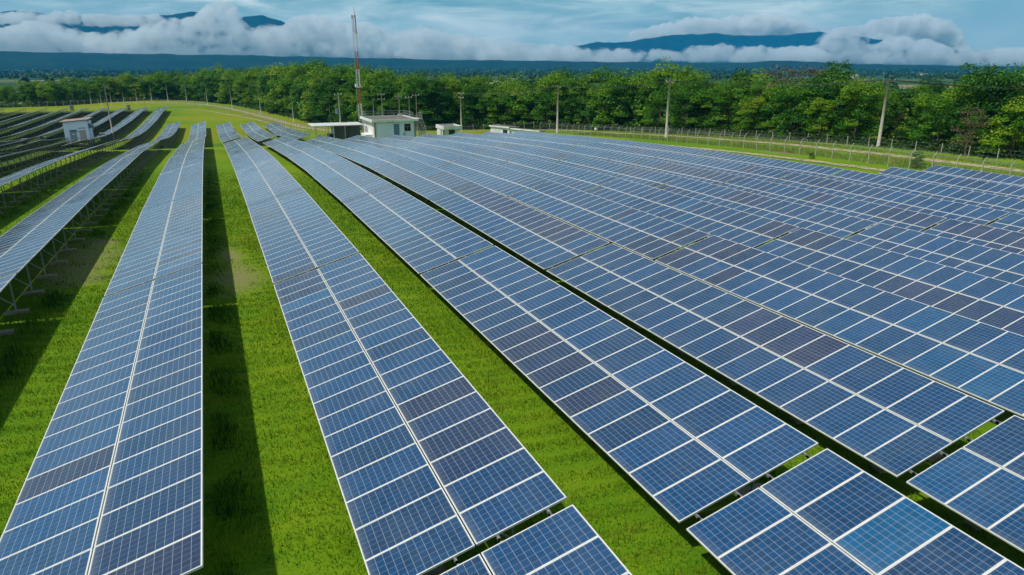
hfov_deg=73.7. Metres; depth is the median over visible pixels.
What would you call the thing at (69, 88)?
broadleaf tree
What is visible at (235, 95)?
broadleaf tree
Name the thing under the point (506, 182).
solar table
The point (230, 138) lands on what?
solar table
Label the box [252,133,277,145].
solar table
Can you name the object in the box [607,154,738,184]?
solar table
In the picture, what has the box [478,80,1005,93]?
overhead wire
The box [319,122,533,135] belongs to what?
perimeter fence
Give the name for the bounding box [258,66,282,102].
broadleaf tree
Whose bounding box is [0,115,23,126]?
solar table
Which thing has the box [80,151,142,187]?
solar table
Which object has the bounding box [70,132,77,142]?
door
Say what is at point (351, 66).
broadleaf tree
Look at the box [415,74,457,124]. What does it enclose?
broadleaf tree
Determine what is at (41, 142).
solar table
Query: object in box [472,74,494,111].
broadleaf tree
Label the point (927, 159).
perimeter track
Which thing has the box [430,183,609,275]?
solar table
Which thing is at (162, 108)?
solar table
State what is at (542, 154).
solar table
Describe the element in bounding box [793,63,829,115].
broadleaf tree
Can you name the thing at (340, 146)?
solar table
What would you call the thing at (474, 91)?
broadleaf tree
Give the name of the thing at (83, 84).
broadleaf tree
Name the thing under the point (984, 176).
solar table
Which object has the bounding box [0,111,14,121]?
solar table
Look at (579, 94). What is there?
broadleaf tree
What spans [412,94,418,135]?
utility pole
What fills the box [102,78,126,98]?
broadleaf tree
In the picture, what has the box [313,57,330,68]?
broadleaf tree
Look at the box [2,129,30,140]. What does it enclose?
solar table
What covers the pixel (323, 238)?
solar table
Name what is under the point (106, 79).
broadleaf tree
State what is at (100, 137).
solar table
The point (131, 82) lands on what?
broadleaf tree
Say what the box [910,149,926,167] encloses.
bush
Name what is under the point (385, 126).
control building
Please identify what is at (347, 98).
broadleaf tree
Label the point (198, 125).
solar table
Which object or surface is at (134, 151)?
solar table
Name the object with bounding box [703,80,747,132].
broadleaf tree
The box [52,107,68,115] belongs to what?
solar table
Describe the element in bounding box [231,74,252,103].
broadleaf tree
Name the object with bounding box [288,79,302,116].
broadleaf tree
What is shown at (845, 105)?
broadleaf tree
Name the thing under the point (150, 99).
perimeter fence
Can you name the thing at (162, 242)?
solar table
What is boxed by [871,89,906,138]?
broadleaf tree
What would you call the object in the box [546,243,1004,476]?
solar table
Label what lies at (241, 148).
solar table
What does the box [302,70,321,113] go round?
broadleaf tree
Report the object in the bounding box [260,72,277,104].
broadleaf tree
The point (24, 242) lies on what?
solar table
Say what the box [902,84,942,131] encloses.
broadleaf tree
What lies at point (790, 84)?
broadleaf tree
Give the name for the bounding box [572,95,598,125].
broadleaf tree
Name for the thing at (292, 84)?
broadleaf tree
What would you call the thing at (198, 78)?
broadleaf tree
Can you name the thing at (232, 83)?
broadleaf tree
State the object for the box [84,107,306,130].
field track
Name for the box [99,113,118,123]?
solar table
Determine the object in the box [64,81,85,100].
broadleaf tree
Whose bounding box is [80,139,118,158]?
solar table
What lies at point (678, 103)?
broadleaf tree
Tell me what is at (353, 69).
broadleaf tree
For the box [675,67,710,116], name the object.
broadleaf tree
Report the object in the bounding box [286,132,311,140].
solar table
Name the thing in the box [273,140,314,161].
solar table
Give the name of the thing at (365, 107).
broadleaf tree
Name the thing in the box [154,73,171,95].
broadleaf tree
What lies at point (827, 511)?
solar table
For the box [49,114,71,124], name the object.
solar table
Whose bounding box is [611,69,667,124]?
broadleaf tree
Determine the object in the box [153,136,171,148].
solar table
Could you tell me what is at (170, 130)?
solar table
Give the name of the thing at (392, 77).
broadleaf tree
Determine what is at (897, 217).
solar table
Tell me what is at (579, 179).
solar table
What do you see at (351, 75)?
broadleaf tree
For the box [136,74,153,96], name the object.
broadleaf tree
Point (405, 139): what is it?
solar table
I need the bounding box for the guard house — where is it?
[436,124,461,135]
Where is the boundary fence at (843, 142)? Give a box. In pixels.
[630,127,1019,161]
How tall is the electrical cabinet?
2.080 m
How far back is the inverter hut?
140.75 m
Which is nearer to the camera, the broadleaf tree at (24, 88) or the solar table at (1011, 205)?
the solar table at (1011, 205)
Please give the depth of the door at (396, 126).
146.14 m
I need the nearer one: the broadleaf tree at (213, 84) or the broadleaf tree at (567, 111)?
the broadleaf tree at (567, 111)
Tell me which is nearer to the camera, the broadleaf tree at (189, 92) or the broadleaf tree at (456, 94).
the broadleaf tree at (456, 94)
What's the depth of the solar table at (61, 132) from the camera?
176.06 m
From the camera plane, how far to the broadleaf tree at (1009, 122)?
106.58 m
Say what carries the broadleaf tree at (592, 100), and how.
on the ground at (216, 161)
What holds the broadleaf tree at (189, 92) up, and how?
on the ground at (216, 161)
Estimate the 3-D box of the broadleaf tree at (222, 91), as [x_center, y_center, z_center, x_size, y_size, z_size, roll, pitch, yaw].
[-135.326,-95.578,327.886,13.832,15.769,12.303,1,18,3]
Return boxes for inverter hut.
[59,117,94,146]
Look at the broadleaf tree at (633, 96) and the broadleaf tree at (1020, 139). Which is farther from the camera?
the broadleaf tree at (633, 96)
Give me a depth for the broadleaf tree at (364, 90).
201.80 m
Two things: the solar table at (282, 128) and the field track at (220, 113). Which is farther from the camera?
the field track at (220, 113)
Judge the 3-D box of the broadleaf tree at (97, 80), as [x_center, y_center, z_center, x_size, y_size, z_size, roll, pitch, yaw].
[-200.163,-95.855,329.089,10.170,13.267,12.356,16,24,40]
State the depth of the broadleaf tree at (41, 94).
293.24 m
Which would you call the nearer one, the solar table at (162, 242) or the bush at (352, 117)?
the solar table at (162, 242)
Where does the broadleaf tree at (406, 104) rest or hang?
on the ground at (216, 161)
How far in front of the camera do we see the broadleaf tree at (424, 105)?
200.38 m
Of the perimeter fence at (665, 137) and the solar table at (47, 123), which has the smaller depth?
the perimeter fence at (665, 137)
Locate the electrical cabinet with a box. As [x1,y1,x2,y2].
[99,133,106,140]
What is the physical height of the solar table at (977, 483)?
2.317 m
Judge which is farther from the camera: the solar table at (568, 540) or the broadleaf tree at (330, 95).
the broadleaf tree at (330, 95)
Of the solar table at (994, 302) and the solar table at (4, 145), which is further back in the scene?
the solar table at (4, 145)
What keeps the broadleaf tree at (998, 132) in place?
on the ground at (216, 161)
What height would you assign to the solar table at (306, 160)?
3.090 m
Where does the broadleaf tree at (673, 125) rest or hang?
on the ground at (216, 161)
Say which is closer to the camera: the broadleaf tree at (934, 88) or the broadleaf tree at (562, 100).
the broadleaf tree at (934, 88)
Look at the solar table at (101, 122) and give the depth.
198.56 m
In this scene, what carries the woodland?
on the ground at (216, 161)
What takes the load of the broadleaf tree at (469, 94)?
on the ground at (216, 161)
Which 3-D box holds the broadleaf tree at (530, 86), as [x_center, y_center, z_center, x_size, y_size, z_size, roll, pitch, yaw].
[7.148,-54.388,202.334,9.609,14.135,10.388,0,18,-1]
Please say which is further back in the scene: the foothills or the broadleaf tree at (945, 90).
the foothills
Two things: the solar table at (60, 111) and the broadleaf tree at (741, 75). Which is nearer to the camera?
the broadleaf tree at (741, 75)
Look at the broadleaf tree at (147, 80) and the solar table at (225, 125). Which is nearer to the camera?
the solar table at (225, 125)
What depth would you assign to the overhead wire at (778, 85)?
121.05 m
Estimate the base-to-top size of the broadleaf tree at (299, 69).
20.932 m
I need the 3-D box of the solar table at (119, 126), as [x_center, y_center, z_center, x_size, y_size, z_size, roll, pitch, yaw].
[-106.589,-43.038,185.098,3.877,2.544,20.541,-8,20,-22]
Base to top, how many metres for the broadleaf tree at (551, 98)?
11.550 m
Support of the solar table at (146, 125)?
on the ground at (216, 161)
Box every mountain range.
[0,10,428,59]
[538,31,1023,65]
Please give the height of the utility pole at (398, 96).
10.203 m
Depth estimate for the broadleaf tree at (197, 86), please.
342.97 m
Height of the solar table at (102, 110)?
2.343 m
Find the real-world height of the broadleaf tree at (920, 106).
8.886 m
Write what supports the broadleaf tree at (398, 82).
on the ground at (216, 161)
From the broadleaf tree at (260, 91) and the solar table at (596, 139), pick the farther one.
the broadleaf tree at (260, 91)
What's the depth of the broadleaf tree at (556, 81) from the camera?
190.94 m
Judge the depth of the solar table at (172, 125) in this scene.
189.68 m
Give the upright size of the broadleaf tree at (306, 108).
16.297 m
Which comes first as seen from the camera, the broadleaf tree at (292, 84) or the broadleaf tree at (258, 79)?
the broadleaf tree at (292, 84)
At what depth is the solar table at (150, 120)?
205.25 m
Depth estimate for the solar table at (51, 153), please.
102.51 m
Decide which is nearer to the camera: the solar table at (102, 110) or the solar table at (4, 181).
the solar table at (4, 181)
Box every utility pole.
[334,93,341,122]
[378,94,384,115]
[389,95,402,114]
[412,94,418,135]
[458,92,463,124]
[556,85,558,132]
[665,80,673,135]
[876,79,895,146]
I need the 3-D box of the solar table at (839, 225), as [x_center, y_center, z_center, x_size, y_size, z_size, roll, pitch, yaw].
[17.679,-5.720,52.282,3.878,2.354,20.541,-8,20,-22]
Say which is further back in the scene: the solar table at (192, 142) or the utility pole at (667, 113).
the utility pole at (667, 113)
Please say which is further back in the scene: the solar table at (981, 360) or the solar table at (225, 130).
the solar table at (225, 130)
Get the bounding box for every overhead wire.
[458,79,1001,93]
[473,80,1014,93]
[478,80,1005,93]
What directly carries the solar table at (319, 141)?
on the ground at (216, 161)
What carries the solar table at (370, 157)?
on the ground at (216, 161)
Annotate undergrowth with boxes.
[0,95,1023,159]
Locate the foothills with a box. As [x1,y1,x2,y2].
[0,51,1022,69]
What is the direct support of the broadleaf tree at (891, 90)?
on the ground at (216, 161)
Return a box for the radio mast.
[351,14,363,133]
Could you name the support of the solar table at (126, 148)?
on the ground at (216, 161)
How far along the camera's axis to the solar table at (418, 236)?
39.30 m
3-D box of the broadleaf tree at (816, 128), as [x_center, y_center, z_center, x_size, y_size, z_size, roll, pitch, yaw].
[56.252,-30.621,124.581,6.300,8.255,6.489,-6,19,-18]
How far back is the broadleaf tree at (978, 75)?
105.25 m
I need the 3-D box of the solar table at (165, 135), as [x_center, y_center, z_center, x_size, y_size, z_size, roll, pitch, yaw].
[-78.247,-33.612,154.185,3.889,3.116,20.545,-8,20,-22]
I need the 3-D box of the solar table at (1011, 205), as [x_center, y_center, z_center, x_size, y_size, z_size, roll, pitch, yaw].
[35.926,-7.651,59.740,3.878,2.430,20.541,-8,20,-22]
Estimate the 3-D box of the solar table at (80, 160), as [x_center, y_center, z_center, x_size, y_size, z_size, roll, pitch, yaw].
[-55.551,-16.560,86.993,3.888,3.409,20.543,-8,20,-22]
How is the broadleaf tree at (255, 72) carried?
on the ground at (216, 161)
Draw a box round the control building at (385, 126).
[360,110,426,137]
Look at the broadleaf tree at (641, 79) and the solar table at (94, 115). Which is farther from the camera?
the solar table at (94, 115)
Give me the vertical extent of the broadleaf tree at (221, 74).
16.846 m
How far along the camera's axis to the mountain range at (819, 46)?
9593.01 m
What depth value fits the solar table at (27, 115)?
224.24 m
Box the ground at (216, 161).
[0,71,1023,574]
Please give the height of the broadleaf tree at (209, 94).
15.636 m
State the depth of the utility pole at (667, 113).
136.84 m
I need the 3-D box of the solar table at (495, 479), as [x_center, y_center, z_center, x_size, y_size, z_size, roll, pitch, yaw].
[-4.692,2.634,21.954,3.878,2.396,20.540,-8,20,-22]
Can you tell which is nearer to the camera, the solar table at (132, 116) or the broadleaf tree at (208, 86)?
the solar table at (132, 116)
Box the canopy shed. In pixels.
[307,122,363,138]
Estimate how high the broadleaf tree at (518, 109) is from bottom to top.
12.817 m
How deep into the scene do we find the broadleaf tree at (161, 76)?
349.76 m
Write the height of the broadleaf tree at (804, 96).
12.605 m
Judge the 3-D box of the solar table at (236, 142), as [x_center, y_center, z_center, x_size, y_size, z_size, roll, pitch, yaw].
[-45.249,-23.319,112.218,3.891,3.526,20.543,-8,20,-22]
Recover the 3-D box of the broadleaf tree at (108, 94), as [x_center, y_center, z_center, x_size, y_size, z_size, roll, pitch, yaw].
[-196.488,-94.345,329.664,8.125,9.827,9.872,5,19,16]
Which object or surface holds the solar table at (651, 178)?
on the ground at (216, 161)
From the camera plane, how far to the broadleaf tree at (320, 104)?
220.56 m
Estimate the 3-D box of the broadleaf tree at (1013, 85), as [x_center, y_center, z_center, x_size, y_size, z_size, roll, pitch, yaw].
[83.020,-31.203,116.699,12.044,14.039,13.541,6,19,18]
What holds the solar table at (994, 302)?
on the ground at (216, 161)
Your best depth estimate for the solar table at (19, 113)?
244.13 m
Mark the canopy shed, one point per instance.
(343, 130)
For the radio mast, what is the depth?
156.38 m
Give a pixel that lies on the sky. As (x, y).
(507, 30)
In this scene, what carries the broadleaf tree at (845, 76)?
on the ground at (216, 161)
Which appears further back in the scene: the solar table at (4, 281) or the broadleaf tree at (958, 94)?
the broadleaf tree at (958, 94)
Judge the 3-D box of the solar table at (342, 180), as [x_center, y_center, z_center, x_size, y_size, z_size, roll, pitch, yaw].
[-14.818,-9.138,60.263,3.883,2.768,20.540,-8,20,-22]
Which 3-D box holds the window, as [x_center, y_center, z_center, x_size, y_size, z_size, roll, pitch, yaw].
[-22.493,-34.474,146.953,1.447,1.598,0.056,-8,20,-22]
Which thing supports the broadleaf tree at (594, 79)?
on the ground at (216, 161)
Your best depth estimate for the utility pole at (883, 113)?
110.87 m
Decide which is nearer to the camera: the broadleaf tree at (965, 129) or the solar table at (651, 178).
the solar table at (651, 178)
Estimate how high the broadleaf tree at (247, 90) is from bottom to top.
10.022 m
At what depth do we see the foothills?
4426.05 m
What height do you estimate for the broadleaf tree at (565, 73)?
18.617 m
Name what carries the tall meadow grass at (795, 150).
on the ground at (216, 161)
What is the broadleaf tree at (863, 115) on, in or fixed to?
on the ground at (216, 161)
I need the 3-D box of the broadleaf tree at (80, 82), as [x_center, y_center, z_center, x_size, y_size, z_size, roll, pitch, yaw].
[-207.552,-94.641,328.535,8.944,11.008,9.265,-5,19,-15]
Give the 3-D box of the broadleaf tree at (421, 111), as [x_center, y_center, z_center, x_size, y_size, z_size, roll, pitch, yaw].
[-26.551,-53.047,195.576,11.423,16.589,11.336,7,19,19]
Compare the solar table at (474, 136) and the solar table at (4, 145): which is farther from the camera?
the solar table at (474, 136)
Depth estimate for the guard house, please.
156.08 m
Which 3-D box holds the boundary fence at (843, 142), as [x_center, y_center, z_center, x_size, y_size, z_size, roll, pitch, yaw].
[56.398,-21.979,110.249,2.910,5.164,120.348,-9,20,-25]
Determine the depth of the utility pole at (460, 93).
182.25 m
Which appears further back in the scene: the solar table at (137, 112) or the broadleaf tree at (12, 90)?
the broadleaf tree at (12, 90)
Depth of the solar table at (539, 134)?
130.34 m
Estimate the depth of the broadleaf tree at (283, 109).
262.97 m
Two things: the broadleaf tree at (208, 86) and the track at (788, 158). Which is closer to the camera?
the track at (788, 158)
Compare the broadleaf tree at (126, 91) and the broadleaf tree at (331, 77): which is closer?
the broadleaf tree at (331, 77)
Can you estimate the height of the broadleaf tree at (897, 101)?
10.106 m
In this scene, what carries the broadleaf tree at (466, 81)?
on the ground at (216, 161)
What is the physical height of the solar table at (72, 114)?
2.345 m
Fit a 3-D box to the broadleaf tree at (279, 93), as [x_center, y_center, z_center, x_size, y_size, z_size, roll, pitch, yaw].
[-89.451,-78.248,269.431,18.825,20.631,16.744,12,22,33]
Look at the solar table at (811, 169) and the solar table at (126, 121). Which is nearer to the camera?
the solar table at (811, 169)
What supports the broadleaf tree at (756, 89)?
on the ground at (216, 161)
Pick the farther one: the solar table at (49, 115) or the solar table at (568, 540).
the solar table at (49, 115)
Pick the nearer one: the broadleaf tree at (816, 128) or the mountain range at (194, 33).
the broadleaf tree at (816, 128)
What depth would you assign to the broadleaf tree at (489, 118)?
194.35 m
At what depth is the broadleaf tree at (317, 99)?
222.75 m
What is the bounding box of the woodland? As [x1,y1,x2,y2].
[0,68,1023,91]
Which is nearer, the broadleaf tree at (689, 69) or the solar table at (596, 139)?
the solar table at (596, 139)
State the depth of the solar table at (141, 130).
168.81 m
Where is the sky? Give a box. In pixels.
[0,0,1023,60]
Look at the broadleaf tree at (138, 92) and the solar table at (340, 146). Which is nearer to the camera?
the solar table at (340, 146)
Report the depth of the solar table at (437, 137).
123.26 m
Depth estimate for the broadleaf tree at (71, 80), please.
341.28 m
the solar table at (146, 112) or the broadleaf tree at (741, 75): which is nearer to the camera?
the broadleaf tree at (741, 75)
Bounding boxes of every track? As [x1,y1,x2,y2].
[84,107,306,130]
[104,102,1023,172]
[671,145,884,170]
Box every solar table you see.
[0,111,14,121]
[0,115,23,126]
[0,125,18,137]
[0,139,23,152]
[0,140,22,158]
[0,146,46,171]
[0,152,77,190]
[0,154,8,175]
[0,168,39,213]
[0,198,91,315]
[0,264,203,574]
[0,274,16,335]
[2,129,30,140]
[7,108,27,116]
[10,119,34,131]
[12,134,45,149]
[14,111,36,120]
[15,125,47,136]
[17,138,62,151]
[22,115,46,125]
[24,139,73,160]
[26,168,124,224]
[29,108,47,116]
[34,119,60,130]
[34,128,62,139]
[37,111,59,120]
[47,127,63,135]
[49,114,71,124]
[49,137,66,147]
[49,144,102,169]
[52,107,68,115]
[62,111,80,118]
[63,137,100,150]
[72,107,88,115]
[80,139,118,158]
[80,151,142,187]
[84,110,102,119]
[87,132,112,146]
[92,117,111,129]
[93,107,107,114]
[97,127,120,140]
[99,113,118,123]
[104,136,136,149]
[104,191,202,296]
[107,122,129,134]
[108,109,124,118]
[108,143,154,167]
[115,107,129,114]
[116,117,134,128]
[120,132,143,145]
[123,113,139,123]
[126,138,162,156]
[129,109,144,118]
[129,126,150,139]
[135,106,148,114]
[135,121,155,133]
[142,117,158,127]
[142,162,202,209]
[147,113,162,122]
[151,109,164,117]
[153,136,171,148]
[154,131,175,144]
[155,106,166,112]
[159,126,178,138]
[160,148,203,174]
[164,121,180,131]
[170,141,204,163]
[178,137,204,154]
[186,135,205,147]
[187,132,205,143]
[190,126,205,138]
[191,121,205,129]
[216,122,231,129]
[217,126,234,134]
[219,131,237,142]
[220,134,241,142]
[223,137,250,147]
[225,140,260,156]
[229,147,275,172]
[236,160,301,205]
[240,122,256,129]
[244,125,262,137]
[247,188,358,283]
[248,130,268,141]
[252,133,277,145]
[263,136,295,152]
[264,122,281,129]
[269,125,288,136]
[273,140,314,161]
[274,253,566,574]
[276,129,298,139]
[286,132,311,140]
[286,146,343,171]
[302,136,339,146]
[307,159,392,201]
[318,139,365,159]
[339,145,407,175]
[343,185,492,273]
[344,135,380,143]
[365,139,415,151]
[373,157,474,206]
[381,135,419,142]
[393,144,466,166]
[408,138,460,149]
[416,134,457,140]
[420,246,818,522]
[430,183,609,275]
[436,157,549,202]
[440,504,631,574]
[443,144,521,164]
[447,137,503,148]
[448,132,494,139]
[480,132,529,138]
[486,136,545,146]
[490,143,572,162]
[498,156,618,190]
[509,181,710,265]
[511,131,562,137]
[521,135,585,145]
[534,142,621,160]
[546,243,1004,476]
[554,155,680,187]
[555,134,623,143]
[575,141,667,160]
[586,178,798,247]
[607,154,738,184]
[614,140,710,156]
[652,153,793,183]
[655,235,1023,416]
[657,177,876,238]
[686,448,1023,574]
[698,151,842,177]
[719,176,946,231]
[755,228,1023,335]
[773,173,1009,230]
[826,169,1023,223]
[847,223,1023,285]
[877,167,1023,198]
[906,415,1023,552]
[922,165,1023,186]
[923,219,1023,254]
[987,213,1023,232]
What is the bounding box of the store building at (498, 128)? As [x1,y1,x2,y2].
[489,124,544,133]
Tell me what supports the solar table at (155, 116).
on the ground at (216, 161)
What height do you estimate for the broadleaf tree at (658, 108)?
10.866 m
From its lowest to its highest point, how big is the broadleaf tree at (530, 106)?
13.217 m
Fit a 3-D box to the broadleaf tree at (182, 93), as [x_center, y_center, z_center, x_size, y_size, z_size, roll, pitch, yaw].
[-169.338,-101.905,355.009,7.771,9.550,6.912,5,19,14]
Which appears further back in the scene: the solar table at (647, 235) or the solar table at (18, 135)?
the solar table at (18, 135)
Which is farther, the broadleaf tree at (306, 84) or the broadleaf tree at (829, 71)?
the broadleaf tree at (306, 84)
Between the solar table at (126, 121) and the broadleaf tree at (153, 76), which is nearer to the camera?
the solar table at (126, 121)
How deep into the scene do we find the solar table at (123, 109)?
254.21 m
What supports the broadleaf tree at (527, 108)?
on the ground at (216, 161)
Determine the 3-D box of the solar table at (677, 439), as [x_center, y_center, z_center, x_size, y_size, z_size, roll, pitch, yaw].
[1.406,2.125,24.446,3.877,2.382,20.540,-8,20,-22]
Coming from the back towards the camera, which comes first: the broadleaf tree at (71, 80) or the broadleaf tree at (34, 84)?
the broadleaf tree at (71, 80)
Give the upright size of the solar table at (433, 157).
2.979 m
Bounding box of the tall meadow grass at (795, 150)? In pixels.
[571,131,1023,176]
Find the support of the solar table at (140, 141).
on the ground at (216, 161)
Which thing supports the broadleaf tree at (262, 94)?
on the ground at (216, 161)
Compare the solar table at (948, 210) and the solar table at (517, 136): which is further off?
the solar table at (517, 136)
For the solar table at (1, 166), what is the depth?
74.73 m
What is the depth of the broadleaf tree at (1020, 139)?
95.48 m
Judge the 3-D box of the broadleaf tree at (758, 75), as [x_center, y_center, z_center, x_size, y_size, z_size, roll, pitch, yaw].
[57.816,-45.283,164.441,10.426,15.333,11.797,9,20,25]
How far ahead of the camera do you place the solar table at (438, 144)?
101.97 m
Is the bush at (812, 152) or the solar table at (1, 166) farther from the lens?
the bush at (812, 152)
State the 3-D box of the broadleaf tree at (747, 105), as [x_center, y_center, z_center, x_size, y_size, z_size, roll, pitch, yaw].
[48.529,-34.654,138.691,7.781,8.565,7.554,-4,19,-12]
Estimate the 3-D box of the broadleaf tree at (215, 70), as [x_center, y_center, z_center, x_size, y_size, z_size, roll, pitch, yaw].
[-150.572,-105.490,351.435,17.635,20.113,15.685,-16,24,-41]
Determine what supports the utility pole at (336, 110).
on the ground at (216, 161)
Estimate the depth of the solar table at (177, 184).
53.31 m
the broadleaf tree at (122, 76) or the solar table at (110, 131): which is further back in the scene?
the broadleaf tree at (122, 76)
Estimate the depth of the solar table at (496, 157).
83.75 m
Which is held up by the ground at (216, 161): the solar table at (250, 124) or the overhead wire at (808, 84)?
the solar table at (250, 124)
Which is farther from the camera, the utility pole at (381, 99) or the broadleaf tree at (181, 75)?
the broadleaf tree at (181, 75)
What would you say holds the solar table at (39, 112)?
on the ground at (216, 161)
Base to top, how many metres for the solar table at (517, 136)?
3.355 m
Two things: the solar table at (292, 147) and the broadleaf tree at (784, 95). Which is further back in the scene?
the broadleaf tree at (784, 95)
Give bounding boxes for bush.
[347,112,361,122]
[808,151,815,158]
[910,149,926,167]
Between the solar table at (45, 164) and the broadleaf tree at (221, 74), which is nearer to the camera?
the solar table at (45, 164)
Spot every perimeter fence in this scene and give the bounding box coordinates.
[2,98,314,132]
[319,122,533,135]
[540,122,1023,174]
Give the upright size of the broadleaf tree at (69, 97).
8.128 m
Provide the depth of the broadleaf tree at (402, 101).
200.41 m
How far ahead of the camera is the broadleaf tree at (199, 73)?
353.34 m
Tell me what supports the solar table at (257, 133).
on the ground at (216, 161)
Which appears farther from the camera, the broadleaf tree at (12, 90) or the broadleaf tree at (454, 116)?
the broadleaf tree at (12, 90)
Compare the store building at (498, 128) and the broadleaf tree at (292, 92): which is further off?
the broadleaf tree at (292, 92)
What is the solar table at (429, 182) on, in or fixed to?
on the ground at (216, 161)
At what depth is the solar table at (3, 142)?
128.43 m
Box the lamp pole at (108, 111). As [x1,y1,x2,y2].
[103,84,113,137]
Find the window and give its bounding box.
[404,123,410,130]
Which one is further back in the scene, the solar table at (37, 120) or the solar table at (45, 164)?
the solar table at (37, 120)
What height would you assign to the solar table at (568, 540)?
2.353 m
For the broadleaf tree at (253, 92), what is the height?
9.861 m
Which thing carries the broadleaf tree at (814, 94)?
on the ground at (216, 161)
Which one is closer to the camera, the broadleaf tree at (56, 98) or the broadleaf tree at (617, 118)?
the broadleaf tree at (617, 118)
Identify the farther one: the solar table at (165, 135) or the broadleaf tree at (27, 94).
the broadleaf tree at (27, 94)
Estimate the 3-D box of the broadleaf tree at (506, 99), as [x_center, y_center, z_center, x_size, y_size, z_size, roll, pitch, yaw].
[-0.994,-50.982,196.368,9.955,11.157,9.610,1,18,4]
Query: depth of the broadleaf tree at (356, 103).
209.06 m
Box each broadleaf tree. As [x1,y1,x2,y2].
[0,84,16,103]
[0,86,14,103]
[8,92,20,105]
[15,80,33,102]
[19,82,36,104]
[19,88,38,104]
[28,80,45,103]
[31,83,55,104]
[42,78,64,103]
[49,84,67,102]
[57,87,74,101]
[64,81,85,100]
[64,85,73,103]
[68,76,83,85]
[69,87,87,102]
[74,79,87,95]
[77,88,92,100]
[78,82,92,98]
[84,84,101,99]
[85,75,111,99]
[96,82,114,100]
[100,74,116,97]
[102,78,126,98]
[116,72,133,97]
[118,82,134,98]
[124,73,144,97]
[129,82,145,98]
[134,75,163,98]
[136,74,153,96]
[143,78,158,97]
[149,72,173,93]
[150,73,174,98]
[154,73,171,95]
[165,83,180,97]
[166,70,185,96]
[170,73,186,96]
[177,82,191,98]
[179,72,194,96]
[180,79,199,98]
[187,71,203,97]
[191,67,205,87]
[193,82,208,97]
[194,67,211,96]
[196,71,219,100]
[198,73,214,99]
[201,62,223,81]
[209,79,227,99]
[213,69,235,97]
[214,71,240,101]
[226,74,243,97]
[227,84,241,101]
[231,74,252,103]
[234,70,255,98]
[237,67,261,101]
[241,86,254,103]
[249,83,258,104]
[250,88,259,104]
[253,65,275,105]
[255,69,274,105]
[255,83,268,106]
[257,83,280,108]
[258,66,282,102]
[259,62,294,111]
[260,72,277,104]
[271,64,294,101]
[273,73,302,108]
[278,87,291,112]
[285,60,313,104]
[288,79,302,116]
[289,61,332,116]
[290,80,306,106]
[291,70,308,111]
[291,77,312,115]
[297,75,324,118]
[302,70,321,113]
[303,60,329,74]
[305,85,330,120]
[306,73,336,119]
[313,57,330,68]
[315,89,348,122]
[316,62,358,115]
[322,84,348,121]
[332,91,354,121]
[336,61,360,83]
[336,62,375,113]
[342,63,368,78]
[343,75,392,122]
[349,101,365,121]
[357,64,399,114]
[357,83,390,121]
[365,76,403,115]
[376,98,400,115]
[384,70,403,90]
[390,89,412,116]
[393,73,431,114]
[397,72,442,129]
[398,81,423,126]
[399,67,429,106]
[408,93,439,120]
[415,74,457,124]
[428,74,464,122]
[437,72,456,106]
[443,98,470,124]
[445,75,487,125]
[451,80,485,114]
[455,85,486,128]
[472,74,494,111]
[474,80,504,119]
[474,88,503,126]
[479,84,506,120]
[489,78,528,120]
[492,74,512,106]
[493,90,524,123]
[494,71,534,110]
[501,85,536,125]
[515,89,537,121]
[522,83,558,126]
[523,79,550,122]
[531,88,564,126]
[532,69,576,126]
[533,65,574,122]
[550,87,575,121]
[558,96,578,126]
[559,71,590,126]
[567,83,593,125]
[572,63,615,124]
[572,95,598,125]
[579,87,619,127]
[584,83,614,123]
[598,68,641,126]
[602,74,635,127]
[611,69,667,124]
[617,83,647,129]
[632,56,694,128]
[640,87,674,126]
[642,91,670,126]
[659,79,696,127]
[660,80,707,129]
[662,63,702,129]
[663,90,698,129]
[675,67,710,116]
[677,75,718,129]
[683,86,728,128]
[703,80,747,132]
[712,79,750,128]
[718,66,755,129]
[729,97,761,130]
[731,95,768,133]
[742,66,770,94]
[743,82,776,133]
[745,74,784,119]
[749,79,797,131]
[754,64,804,113]
[758,98,800,133]
[769,76,800,129]
[769,78,818,138]
[787,74,832,136]
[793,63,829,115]
[798,74,839,126]
[802,97,838,137]
[804,69,868,137]
[814,59,857,135]
[815,67,864,126]
[828,81,887,139]
[830,79,864,129]
[835,77,886,137]
[859,79,891,135]
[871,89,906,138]
[874,85,909,123]
[874,85,917,142]
[896,93,948,140]
[901,79,950,131]
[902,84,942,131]
[904,92,974,146]
[934,66,1004,145]
[934,79,999,138]
[944,62,1017,144]
[950,106,991,154]
[950,111,989,149]
[965,66,1023,148]
[975,75,1023,146]
[975,96,1023,154]
[978,63,1023,127]
[1012,132,1023,150]
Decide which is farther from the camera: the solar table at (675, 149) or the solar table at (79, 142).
the solar table at (79, 142)
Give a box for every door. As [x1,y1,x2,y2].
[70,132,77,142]
[394,124,399,134]
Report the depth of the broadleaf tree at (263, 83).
293.72 m
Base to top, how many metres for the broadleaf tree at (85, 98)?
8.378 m
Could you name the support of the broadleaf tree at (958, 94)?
on the ground at (216, 161)
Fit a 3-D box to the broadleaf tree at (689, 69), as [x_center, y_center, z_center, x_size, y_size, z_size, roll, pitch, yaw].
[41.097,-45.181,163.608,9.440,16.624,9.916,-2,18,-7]
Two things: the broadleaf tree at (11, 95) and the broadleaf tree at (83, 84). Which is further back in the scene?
the broadleaf tree at (83, 84)
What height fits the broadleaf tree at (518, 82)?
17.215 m
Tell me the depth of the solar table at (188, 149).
90.44 m
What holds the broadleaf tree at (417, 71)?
on the ground at (216, 161)
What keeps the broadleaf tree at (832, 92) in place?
on the ground at (216, 161)
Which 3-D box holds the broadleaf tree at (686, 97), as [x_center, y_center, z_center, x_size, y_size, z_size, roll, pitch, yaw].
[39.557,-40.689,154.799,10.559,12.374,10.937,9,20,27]
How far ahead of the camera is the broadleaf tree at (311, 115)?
228.92 m

